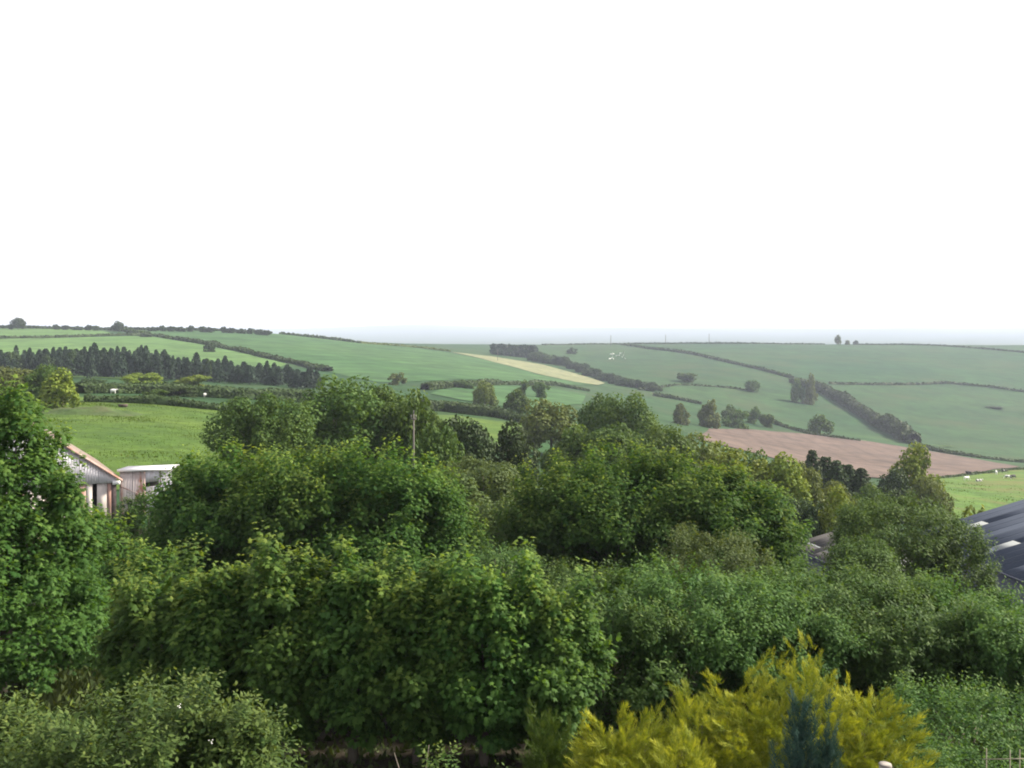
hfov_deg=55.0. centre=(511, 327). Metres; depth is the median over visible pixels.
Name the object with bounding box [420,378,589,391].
hedge
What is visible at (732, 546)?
sallow tree
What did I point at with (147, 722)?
willow shrub
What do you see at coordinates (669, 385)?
hedge
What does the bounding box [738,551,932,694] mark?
elder tree
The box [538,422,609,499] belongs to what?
oak tree
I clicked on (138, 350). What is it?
spruce tree
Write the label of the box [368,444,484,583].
sycamore tree
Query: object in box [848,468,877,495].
spruce tree
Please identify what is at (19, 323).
oak tree
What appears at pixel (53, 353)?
spruce tree
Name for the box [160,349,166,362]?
spruce tree
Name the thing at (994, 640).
elder tree
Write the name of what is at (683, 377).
oak tree
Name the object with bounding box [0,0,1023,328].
sky
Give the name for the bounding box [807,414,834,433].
oak tree
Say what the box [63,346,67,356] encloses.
spruce tree
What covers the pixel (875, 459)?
ploughed field
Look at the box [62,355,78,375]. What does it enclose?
spruce tree
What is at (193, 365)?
spruce tree
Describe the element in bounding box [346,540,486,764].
sycamore tree
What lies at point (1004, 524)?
farm shed
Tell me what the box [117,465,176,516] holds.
lean to shed
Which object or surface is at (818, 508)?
holly tree
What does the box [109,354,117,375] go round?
spruce tree
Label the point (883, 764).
gate post
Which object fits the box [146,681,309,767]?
willow shrub
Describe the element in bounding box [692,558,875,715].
elder tree
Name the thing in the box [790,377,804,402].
ash tree
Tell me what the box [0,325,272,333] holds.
hedge
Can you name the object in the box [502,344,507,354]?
pine tree
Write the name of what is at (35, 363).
spruce tree
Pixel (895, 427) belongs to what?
hedge
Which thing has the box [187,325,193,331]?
hedge bush
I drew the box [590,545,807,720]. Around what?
elder tree
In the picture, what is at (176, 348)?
field
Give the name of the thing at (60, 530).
sycamore tree
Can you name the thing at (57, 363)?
spruce tree
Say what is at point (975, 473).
hedge
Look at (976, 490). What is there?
pasture grass
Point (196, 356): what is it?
spruce tree
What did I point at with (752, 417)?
hazel bush
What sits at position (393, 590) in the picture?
sycamore tree
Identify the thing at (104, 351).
spruce tree
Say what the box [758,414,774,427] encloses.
hazel bush
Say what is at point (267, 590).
sycamore tree
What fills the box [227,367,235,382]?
spruce tree
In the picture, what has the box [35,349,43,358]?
spruce tree
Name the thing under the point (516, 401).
oak tree
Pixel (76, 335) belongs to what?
hedge
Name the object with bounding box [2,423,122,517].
tin barn
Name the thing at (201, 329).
hedge bush
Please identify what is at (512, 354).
pine tree
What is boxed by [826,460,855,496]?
spruce tree
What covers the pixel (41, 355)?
spruce tree
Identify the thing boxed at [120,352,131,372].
spruce tree
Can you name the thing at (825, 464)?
spruce tree
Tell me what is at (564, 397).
field
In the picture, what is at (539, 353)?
belt tree
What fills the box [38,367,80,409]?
willow tree
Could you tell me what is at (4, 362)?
spruce tree
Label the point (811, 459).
spruce tree
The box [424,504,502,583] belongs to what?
sycamore tree
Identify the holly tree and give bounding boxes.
[779,495,821,540]
[809,501,828,521]
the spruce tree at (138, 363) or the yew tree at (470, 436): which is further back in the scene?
the spruce tree at (138, 363)
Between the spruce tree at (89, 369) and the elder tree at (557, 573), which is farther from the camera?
the spruce tree at (89, 369)
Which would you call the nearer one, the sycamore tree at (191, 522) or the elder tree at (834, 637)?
the elder tree at (834, 637)
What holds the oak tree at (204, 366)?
on the ground at (963, 417)
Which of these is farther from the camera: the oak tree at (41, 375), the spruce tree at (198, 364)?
the spruce tree at (198, 364)
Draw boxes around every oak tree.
[0,366,42,400]
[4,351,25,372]
[8,317,26,329]
[21,364,73,402]
[38,353,55,368]
[62,349,77,366]
[110,321,126,330]
[200,359,211,381]
[203,342,216,351]
[472,380,498,405]
[502,388,530,413]
[520,398,577,449]
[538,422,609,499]
[570,421,667,505]
[577,392,617,433]
[590,390,682,450]
[629,422,700,490]
[672,403,690,425]
[675,372,696,382]
[675,430,723,471]
[697,399,720,428]
[744,380,760,391]
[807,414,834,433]
[834,334,841,344]
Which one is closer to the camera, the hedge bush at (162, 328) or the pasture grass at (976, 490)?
the pasture grass at (976, 490)
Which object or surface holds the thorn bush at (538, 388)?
on the field at (564, 397)
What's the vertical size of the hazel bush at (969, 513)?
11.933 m
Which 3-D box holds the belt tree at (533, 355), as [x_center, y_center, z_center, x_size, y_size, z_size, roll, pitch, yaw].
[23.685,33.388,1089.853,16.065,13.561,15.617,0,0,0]
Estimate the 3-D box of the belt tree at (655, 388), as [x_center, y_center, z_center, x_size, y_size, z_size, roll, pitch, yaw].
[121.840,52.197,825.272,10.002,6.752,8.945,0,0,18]
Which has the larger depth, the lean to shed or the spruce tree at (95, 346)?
the spruce tree at (95, 346)
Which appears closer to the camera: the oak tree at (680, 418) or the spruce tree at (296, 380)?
the spruce tree at (296, 380)
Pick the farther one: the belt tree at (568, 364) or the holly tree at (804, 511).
the belt tree at (568, 364)
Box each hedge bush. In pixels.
[52,324,59,329]
[60,325,69,329]
[71,326,82,329]
[84,325,91,329]
[91,325,99,330]
[147,326,158,330]
[159,325,165,330]
[167,326,174,331]
[174,326,186,331]
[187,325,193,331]
[198,326,205,331]
[204,327,214,331]
[221,326,227,332]
[227,327,235,332]
[235,329,246,333]
[247,328,252,333]
[254,329,262,334]
[261,330,270,335]
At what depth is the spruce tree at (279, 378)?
388.17 m
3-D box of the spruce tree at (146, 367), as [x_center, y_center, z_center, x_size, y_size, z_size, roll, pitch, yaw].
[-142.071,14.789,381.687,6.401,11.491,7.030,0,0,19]
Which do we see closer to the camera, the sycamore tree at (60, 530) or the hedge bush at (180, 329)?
the sycamore tree at (60, 530)
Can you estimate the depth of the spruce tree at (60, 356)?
401.96 m
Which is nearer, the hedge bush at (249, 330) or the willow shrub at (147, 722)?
the willow shrub at (147, 722)
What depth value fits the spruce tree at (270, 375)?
389.91 m
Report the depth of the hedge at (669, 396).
769.23 m
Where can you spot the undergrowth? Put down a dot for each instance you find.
(65, 685)
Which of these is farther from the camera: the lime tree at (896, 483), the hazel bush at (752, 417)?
the hazel bush at (752, 417)
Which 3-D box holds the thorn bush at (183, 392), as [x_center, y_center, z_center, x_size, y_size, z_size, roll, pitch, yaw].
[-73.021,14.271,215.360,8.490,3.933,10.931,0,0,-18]
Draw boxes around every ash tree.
[199,391,316,469]
[278,373,407,471]
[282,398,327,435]
[332,384,445,463]
[377,386,443,470]
[405,422,465,472]
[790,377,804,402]
[802,372,817,404]
[816,533,909,595]
[819,486,973,593]
[919,507,1004,607]
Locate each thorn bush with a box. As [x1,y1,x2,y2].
[77,378,107,383]
[139,334,152,336]
[158,385,197,397]
[387,372,407,384]
[453,379,475,388]
[517,379,529,395]
[531,382,550,397]
[566,347,577,353]
[985,406,1005,407]
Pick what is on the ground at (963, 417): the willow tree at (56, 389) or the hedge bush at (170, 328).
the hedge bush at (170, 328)
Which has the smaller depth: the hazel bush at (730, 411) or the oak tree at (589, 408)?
the oak tree at (589, 408)
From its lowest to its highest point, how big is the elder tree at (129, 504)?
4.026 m
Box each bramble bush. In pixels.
[870,740,965,767]
[886,713,1023,767]
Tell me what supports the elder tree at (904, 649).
on the ground at (963, 417)
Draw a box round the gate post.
[878,761,891,767]
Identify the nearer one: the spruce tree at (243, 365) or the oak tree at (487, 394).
the oak tree at (487, 394)
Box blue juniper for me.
[767,684,846,767]
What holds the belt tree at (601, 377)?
on the ground at (963, 417)
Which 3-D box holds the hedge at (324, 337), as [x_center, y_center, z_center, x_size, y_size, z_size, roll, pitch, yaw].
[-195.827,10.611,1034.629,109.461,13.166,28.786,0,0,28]
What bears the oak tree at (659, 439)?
on the ground at (963, 417)
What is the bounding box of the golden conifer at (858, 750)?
[564,629,951,767]
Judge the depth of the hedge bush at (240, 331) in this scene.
943.60 m
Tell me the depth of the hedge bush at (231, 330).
943.90 m
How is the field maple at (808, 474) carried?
on the ground at (963, 417)
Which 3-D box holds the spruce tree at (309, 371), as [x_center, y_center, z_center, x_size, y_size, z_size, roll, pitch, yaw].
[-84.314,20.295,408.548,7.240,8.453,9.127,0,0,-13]
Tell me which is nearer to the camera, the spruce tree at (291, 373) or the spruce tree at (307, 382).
the spruce tree at (307, 382)
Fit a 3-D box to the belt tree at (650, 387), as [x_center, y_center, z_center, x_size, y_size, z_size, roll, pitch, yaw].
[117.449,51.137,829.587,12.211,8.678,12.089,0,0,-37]
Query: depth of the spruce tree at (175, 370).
393.73 m
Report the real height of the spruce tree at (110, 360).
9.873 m
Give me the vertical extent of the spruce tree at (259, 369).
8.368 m
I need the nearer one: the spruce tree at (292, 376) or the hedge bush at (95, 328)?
the spruce tree at (292, 376)
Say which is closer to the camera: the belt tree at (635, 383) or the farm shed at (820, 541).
the farm shed at (820, 541)
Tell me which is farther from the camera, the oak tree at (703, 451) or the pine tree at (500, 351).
the pine tree at (500, 351)
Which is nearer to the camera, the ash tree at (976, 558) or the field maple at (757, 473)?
the ash tree at (976, 558)
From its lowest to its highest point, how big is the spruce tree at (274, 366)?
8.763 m
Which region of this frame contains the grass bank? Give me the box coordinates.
[42,406,143,416]
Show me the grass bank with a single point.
(99, 410)
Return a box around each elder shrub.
[417,740,507,767]
[855,665,1023,767]
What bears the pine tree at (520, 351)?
on the ground at (963, 417)
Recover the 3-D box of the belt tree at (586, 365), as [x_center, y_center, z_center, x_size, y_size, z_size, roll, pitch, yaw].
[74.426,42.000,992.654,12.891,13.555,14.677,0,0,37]
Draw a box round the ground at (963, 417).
[5,325,1023,767]
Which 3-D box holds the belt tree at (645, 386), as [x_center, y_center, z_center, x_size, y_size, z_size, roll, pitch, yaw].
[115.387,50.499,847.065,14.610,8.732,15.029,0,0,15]
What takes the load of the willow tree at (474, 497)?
on the ground at (963, 417)
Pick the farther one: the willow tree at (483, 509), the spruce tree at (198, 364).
the spruce tree at (198, 364)
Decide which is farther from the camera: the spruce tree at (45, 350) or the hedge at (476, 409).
the spruce tree at (45, 350)
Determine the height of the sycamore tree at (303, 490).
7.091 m
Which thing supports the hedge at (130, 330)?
on the ground at (963, 417)
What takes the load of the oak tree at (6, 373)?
on the ground at (963, 417)
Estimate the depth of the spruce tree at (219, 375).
387.84 m
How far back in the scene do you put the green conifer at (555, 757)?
14.36 m
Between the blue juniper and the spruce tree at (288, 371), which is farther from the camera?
the spruce tree at (288, 371)
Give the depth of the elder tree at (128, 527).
50.45 m
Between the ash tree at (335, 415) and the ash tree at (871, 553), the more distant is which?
the ash tree at (335, 415)
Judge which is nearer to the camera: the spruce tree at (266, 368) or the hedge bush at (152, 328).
the spruce tree at (266, 368)
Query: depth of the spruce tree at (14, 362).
386.10 m
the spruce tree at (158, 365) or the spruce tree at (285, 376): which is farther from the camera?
the spruce tree at (285, 376)
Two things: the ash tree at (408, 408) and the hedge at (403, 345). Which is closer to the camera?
the ash tree at (408, 408)
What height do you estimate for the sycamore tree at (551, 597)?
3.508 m
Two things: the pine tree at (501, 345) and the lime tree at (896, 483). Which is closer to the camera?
the lime tree at (896, 483)
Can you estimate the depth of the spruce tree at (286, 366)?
426.51 m
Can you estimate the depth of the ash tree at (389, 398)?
93.88 m
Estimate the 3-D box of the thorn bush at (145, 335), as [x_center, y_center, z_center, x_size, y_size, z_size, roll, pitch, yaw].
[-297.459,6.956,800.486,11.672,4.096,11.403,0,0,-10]
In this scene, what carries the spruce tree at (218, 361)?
on the ground at (963, 417)
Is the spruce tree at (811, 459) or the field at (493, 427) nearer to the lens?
the spruce tree at (811, 459)
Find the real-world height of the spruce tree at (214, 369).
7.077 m
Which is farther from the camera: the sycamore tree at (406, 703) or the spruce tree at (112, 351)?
the spruce tree at (112, 351)
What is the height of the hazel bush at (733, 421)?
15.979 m
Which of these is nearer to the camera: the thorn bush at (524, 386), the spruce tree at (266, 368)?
the spruce tree at (266, 368)
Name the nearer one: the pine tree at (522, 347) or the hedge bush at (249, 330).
the hedge bush at (249, 330)
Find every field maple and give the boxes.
[701,448,789,515]
[707,440,749,471]
[742,447,769,475]
[746,451,813,524]
[783,460,828,514]
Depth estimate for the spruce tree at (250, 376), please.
386.26 m
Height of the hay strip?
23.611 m
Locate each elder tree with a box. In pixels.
[95,504,142,558]
[108,487,170,555]
[450,537,551,585]
[521,556,614,611]
[544,552,701,737]
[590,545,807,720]
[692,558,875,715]
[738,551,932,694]
[808,574,990,711]
[889,563,1023,691]
[937,587,1023,716]
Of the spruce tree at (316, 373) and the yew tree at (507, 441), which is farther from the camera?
the spruce tree at (316, 373)
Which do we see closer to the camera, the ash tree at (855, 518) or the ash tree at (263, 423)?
the ash tree at (855, 518)
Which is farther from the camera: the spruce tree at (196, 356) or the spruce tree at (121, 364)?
the spruce tree at (196, 356)
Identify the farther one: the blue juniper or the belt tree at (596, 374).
the belt tree at (596, 374)
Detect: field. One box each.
[0,328,109,336]
[0,336,285,377]
[148,330,592,384]
[430,385,585,406]
[437,415,535,448]
[641,344,1023,390]
[699,428,1018,477]
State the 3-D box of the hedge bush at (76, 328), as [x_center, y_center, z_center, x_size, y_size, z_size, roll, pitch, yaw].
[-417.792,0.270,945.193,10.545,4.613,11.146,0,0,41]
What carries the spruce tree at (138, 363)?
on the ground at (963, 417)
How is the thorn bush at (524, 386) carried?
on the field at (564, 397)
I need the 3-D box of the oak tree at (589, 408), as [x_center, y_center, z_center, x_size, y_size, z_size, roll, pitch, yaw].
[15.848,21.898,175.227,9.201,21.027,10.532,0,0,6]
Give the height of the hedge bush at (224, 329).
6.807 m
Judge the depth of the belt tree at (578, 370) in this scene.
989.04 m
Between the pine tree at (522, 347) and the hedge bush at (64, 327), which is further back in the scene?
the pine tree at (522, 347)
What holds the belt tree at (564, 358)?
on the ground at (963, 417)
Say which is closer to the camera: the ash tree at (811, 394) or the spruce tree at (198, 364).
the spruce tree at (198, 364)
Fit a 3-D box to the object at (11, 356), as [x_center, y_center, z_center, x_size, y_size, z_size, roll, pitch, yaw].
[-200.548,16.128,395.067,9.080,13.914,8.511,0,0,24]
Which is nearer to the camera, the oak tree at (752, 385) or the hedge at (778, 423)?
the hedge at (778, 423)
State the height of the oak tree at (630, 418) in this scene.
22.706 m
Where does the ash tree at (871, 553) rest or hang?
on the ground at (963, 417)
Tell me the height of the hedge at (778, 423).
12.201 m
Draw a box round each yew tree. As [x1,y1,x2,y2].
[434,413,495,474]
[481,418,540,482]
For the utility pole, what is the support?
on the ground at (963, 417)
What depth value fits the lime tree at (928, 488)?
163.27 m
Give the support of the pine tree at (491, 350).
on the ground at (963, 417)
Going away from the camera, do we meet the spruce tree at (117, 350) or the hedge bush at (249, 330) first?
the spruce tree at (117, 350)
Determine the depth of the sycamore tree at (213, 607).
19.31 m
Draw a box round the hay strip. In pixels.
[454,352,603,384]
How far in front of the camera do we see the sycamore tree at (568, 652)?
18.85 m
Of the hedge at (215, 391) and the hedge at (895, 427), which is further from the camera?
the hedge at (895, 427)
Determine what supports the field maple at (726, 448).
on the ground at (963, 417)
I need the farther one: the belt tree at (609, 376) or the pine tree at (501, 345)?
the pine tree at (501, 345)
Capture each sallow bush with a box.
[119,372,163,383]
[141,389,169,395]
[174,374,212,386]
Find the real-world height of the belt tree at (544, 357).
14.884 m
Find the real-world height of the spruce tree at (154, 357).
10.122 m
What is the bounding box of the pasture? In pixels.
[940,467,1023,517]
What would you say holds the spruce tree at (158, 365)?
on the ground at (963, 417)
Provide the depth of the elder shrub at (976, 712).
18.83 m
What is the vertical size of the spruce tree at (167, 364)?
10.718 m
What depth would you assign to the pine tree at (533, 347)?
1143.96 m
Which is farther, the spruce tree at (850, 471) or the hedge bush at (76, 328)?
the hedge bush at (76, 328)
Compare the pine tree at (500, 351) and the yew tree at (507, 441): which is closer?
the yew tree at (507, 441)
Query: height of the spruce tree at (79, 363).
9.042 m
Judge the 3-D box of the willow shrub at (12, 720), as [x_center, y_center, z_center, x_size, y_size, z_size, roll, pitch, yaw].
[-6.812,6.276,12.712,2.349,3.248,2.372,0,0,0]
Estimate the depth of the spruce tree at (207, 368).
393.14 m
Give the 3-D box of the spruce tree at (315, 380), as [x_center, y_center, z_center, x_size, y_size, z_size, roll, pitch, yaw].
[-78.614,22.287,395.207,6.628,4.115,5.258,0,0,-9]
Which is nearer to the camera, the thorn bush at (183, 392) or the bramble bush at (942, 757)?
the bramble bush at (942, 757)
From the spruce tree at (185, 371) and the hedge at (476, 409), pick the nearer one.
the hedge at (476, 409)
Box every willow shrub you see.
[0,663,297,767]
[0,678,57,766]
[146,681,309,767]
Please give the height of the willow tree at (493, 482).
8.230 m
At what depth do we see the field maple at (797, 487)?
116.79 m
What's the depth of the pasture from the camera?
299.27 m
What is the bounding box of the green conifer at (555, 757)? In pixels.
[516,698,581,767]
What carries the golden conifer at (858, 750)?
on the ground at (963, 417)
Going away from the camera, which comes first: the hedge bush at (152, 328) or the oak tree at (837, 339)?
the hedge bush at (152, 328)
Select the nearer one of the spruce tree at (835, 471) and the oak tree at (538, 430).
the spruce tree at (835, 471)
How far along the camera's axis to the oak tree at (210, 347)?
638.79 m
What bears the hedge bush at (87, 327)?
on the ground at (963, 417)
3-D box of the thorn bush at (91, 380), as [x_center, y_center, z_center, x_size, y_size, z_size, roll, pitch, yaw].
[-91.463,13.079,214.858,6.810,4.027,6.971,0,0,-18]
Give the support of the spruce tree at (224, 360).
on the ground at (963, 417)
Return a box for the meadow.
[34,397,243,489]
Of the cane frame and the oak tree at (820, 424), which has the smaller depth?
the cane frame
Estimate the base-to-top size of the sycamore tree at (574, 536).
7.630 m
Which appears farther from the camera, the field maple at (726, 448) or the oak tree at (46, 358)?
the oak tree at (46, 358)
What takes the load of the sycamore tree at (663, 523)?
on the ground at (963, 417)
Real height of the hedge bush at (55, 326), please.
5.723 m
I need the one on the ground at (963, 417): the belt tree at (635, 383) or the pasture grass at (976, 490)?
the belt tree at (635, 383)
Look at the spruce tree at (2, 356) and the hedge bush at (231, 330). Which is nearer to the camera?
the spruce tree at (2, 356)
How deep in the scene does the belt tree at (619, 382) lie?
853.17 m
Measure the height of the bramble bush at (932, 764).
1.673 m
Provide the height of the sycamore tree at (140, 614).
4.761 m
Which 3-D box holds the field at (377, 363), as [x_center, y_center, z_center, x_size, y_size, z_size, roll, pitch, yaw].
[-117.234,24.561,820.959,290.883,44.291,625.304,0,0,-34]
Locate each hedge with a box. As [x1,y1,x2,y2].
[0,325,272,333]
[0,332,148,338]
[72,381,330,404]
[83,394,239,410]
[100,327,150,332]
[149,333,333,370]
[279,331,362,342]
[360,341,450,351]
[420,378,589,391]
[420,399,528,421]
[541,341,823,344]
[621,343,793,377]
[637,383,750,390]
[652,392,701,403]
[743,411,860,440]
[788,377,921,442]
[828,381,1023,391]
[858,343,1023,352]
[912,439,1023,462]
[912,467,1023,480]
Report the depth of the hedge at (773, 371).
1247.63 m
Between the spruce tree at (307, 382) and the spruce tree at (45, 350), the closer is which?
the spruce tree at (307, 382)
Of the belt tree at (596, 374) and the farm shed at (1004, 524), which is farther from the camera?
the belt tree at (596, 374)
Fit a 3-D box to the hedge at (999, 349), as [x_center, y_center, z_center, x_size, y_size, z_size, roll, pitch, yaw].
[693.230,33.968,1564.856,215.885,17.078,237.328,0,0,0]
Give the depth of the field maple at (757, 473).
117.07 m
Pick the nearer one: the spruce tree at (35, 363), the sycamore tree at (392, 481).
the sycamore tree at (392, 481)
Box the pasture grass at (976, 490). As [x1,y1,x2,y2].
[944,482,1021,515]
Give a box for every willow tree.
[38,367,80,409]
[424,473,491,527]
[444,455,522,514]
[469,494,529,554]
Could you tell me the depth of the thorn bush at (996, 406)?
1005.91 m
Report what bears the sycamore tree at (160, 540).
on the ground at (963, 417)
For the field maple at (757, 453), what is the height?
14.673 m
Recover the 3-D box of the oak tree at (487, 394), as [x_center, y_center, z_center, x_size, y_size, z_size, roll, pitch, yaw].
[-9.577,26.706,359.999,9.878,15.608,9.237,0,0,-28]
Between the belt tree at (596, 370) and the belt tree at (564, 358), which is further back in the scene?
the belt tree at (564, 358)
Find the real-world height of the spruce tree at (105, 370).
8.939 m
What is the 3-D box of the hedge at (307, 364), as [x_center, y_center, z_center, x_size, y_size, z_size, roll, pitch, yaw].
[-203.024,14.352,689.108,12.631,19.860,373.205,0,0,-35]
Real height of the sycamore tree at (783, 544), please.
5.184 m
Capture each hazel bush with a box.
[720,404,736,419]
[721,410,749,428]
[745,406,760,423]
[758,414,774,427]
[818,484,873,535]
[820,479,858,524]
[853,482,899,530]
[961,504,984,517]
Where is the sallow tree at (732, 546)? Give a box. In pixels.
[653,515,776,614]
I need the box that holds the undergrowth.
[0,627,1023,767]
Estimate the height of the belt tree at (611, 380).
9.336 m
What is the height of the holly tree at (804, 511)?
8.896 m
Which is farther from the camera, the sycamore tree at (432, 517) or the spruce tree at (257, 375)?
the spruce tree at (257, 375)
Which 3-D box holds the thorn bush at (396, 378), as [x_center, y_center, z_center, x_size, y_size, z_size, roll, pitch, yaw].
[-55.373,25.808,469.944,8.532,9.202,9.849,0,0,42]
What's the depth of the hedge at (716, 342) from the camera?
1671.66 m
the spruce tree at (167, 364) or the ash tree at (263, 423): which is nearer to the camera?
the ash tree at (263, 423)
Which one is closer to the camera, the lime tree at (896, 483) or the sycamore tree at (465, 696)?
the sycamore tree at (465, 696)
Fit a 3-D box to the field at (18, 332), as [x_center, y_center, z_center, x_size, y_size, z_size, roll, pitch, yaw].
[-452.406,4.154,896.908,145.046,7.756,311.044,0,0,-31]
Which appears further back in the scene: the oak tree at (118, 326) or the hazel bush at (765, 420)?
the oak tree at (118, 326)
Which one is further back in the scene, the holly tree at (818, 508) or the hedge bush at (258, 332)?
the hedge bush at (258, 332)
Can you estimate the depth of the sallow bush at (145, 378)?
265.09 m
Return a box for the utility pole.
[411,410,415,474]
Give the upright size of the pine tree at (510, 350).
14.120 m
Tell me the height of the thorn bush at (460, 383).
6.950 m
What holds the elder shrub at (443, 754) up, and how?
on the ground at (963, 417)
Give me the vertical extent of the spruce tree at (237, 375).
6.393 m
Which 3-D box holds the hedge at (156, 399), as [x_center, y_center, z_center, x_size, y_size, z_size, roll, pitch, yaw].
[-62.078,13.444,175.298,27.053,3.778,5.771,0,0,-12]
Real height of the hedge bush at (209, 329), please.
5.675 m
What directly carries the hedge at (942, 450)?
on the ground at (963, 417)
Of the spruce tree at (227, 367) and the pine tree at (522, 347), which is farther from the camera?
the pine tree at (522, 347)
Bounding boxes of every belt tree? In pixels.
[527,352,537,359]
[531,351,542,361]
[537,353,552,362]
[559,356,569,363]
[562,360,577,368]
[574,366,586,371]
[579,363,589,368]
[581,368,594,375]
[588,367,601,375]
[591,372,602,377]
[594,373,610,380]
[605,373,615,380]
[607,376,618,383]
[615,377,628,384]
[628,379,644,387]
[638,381,650,387]
[643,383,654,390]
[652,386,662,391]
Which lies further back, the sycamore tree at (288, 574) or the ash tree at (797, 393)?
the ash tree at (797, 393)
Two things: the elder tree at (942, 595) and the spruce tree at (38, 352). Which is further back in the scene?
the spruce tree at (38, 352)
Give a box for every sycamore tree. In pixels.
[0,374,125,696]
[33,509,190,638]
[80,533,221,741]
[125,452,245,582]
[146,437,324,584]
[156,560,285,735]
[209,441,398,588]
[210,520,353,759]
[210,549,318,727]
[281,432,474,585]
[286,534,422,763]
[338,558,443,728]
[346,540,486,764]
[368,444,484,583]
[415,535,550,766]
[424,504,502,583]
[473,575,603,731]
[478,556,622,752]
[488,453,641,585]
[533,434,706,599]
[599,440,777,594]
[667,458,817,589]
[717,491,814,592]
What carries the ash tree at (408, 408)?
on the ground at (963, 417)
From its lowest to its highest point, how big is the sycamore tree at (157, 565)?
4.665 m
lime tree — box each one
[876,466,912,517]
[887,441,947,520]
[903,475,957,528]
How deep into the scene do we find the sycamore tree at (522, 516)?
43.53 m
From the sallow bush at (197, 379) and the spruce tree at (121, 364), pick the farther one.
the spruce tree at (121, 364)
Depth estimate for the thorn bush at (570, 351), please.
1298.33 m
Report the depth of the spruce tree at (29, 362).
396.27 m
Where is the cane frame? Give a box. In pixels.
[983,748,1023,767]
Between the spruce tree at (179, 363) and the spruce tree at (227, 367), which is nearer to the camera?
the spruce tree at (179, 363)
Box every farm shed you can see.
[795,530,920,584]
[908,499,1023,611]
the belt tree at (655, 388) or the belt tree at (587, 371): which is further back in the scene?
the belt tree at (587, 371)
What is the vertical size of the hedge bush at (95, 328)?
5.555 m
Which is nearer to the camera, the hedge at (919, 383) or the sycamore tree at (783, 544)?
the sycamore tree at (783, 544)
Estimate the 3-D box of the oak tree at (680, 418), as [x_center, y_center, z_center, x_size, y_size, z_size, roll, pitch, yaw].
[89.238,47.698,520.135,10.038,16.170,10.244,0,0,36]
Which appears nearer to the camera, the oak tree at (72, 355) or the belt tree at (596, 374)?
the oak tree at (72, 355)
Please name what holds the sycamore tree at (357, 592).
on the ground at (963, 417)
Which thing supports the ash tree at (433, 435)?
on the ground at (963, 417)
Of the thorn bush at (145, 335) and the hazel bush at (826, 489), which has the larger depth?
the thorn bush at (145, 335)
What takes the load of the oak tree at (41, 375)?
on the ground at (963, 417)
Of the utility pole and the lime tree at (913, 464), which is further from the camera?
the lime tree at (913, 464)
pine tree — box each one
[489,343,496,353]
[491,345,502,354]
[496,343,504,354]
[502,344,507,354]
[504,344,513,355]
[507,345,515,355]
[513,345,518,356]
[516,345,523,356]
[518,344,526,356]
[529,345,536,351]
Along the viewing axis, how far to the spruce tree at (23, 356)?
405.25 m
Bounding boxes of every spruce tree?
[0,349,4,366]
[0,357,12,372]
[9,358,20,371]
[21,354,26,367]
[24,348,34,372]
[30,358,38,372]
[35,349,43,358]
[38,352,43,362]
[42,348,50,355]
[50,347,55,361]
[53,359,64,375]
[55,347,64,363]
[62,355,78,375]
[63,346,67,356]
[73,354,84,375]
[83,346,97,377]
[91,342,101,361]
[93,350,101,375]
[97,355,111,376]
[102,347,107,355]
[103,353,113,376]
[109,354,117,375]
[110,348,117,363]
[111,352,131,377]
[115,346,119,358]
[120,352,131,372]
[128,351,139,374]
[130,347,142,361]
[134,356,142,373]
[138,351,153,374]
[150,358,168,378]
[151,353,158,363]
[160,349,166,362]
[163,354,175,380]
[168,356,178,378]
[175,357,182,378]
[178,357,196,378]
[191,352,201,364]
[192,362,199,373]
[195,360,201,373]
[203,363,212,381]
[211,364,220,381]
[212,367,226,382]
[215,358,220,367]
[220,355,228,367]
[222,362,231,379]
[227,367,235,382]
[230,368,245,383]
[240,361,247,369]
[241,365,258,384]
[245,368,261,382]
[256,364,262,381]
[259,360,269,382]
[261,372,276,384]
[271,362,276,372]
[272,366,286,385]
[281,369,287,383]
[283,364,289,374]
[285,367,292,379]
[287,369,294,383]
[287,372,295,387]
[288,373,302,387]
[297,375,315,388]
[304,367,315,378]
[313,378,321,387]
[314,370,321,379]
[801,449,826,489]
[815,456,837,477]
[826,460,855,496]
[842,464,855,486]
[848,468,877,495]
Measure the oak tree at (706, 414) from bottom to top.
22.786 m
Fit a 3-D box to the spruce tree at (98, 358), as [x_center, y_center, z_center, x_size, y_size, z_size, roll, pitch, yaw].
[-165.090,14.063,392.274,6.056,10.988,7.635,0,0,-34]
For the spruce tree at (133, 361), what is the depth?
401.28 m
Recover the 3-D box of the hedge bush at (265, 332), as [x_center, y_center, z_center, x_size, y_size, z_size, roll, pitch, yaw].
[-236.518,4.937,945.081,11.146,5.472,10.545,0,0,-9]
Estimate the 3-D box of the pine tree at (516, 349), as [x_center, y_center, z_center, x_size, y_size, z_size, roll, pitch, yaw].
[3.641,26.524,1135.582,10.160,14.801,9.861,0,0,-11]
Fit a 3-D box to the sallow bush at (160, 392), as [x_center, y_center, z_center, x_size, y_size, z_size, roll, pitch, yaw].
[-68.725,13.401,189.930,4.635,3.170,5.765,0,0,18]
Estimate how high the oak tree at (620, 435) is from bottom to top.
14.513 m
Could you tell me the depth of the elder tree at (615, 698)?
21.93 m

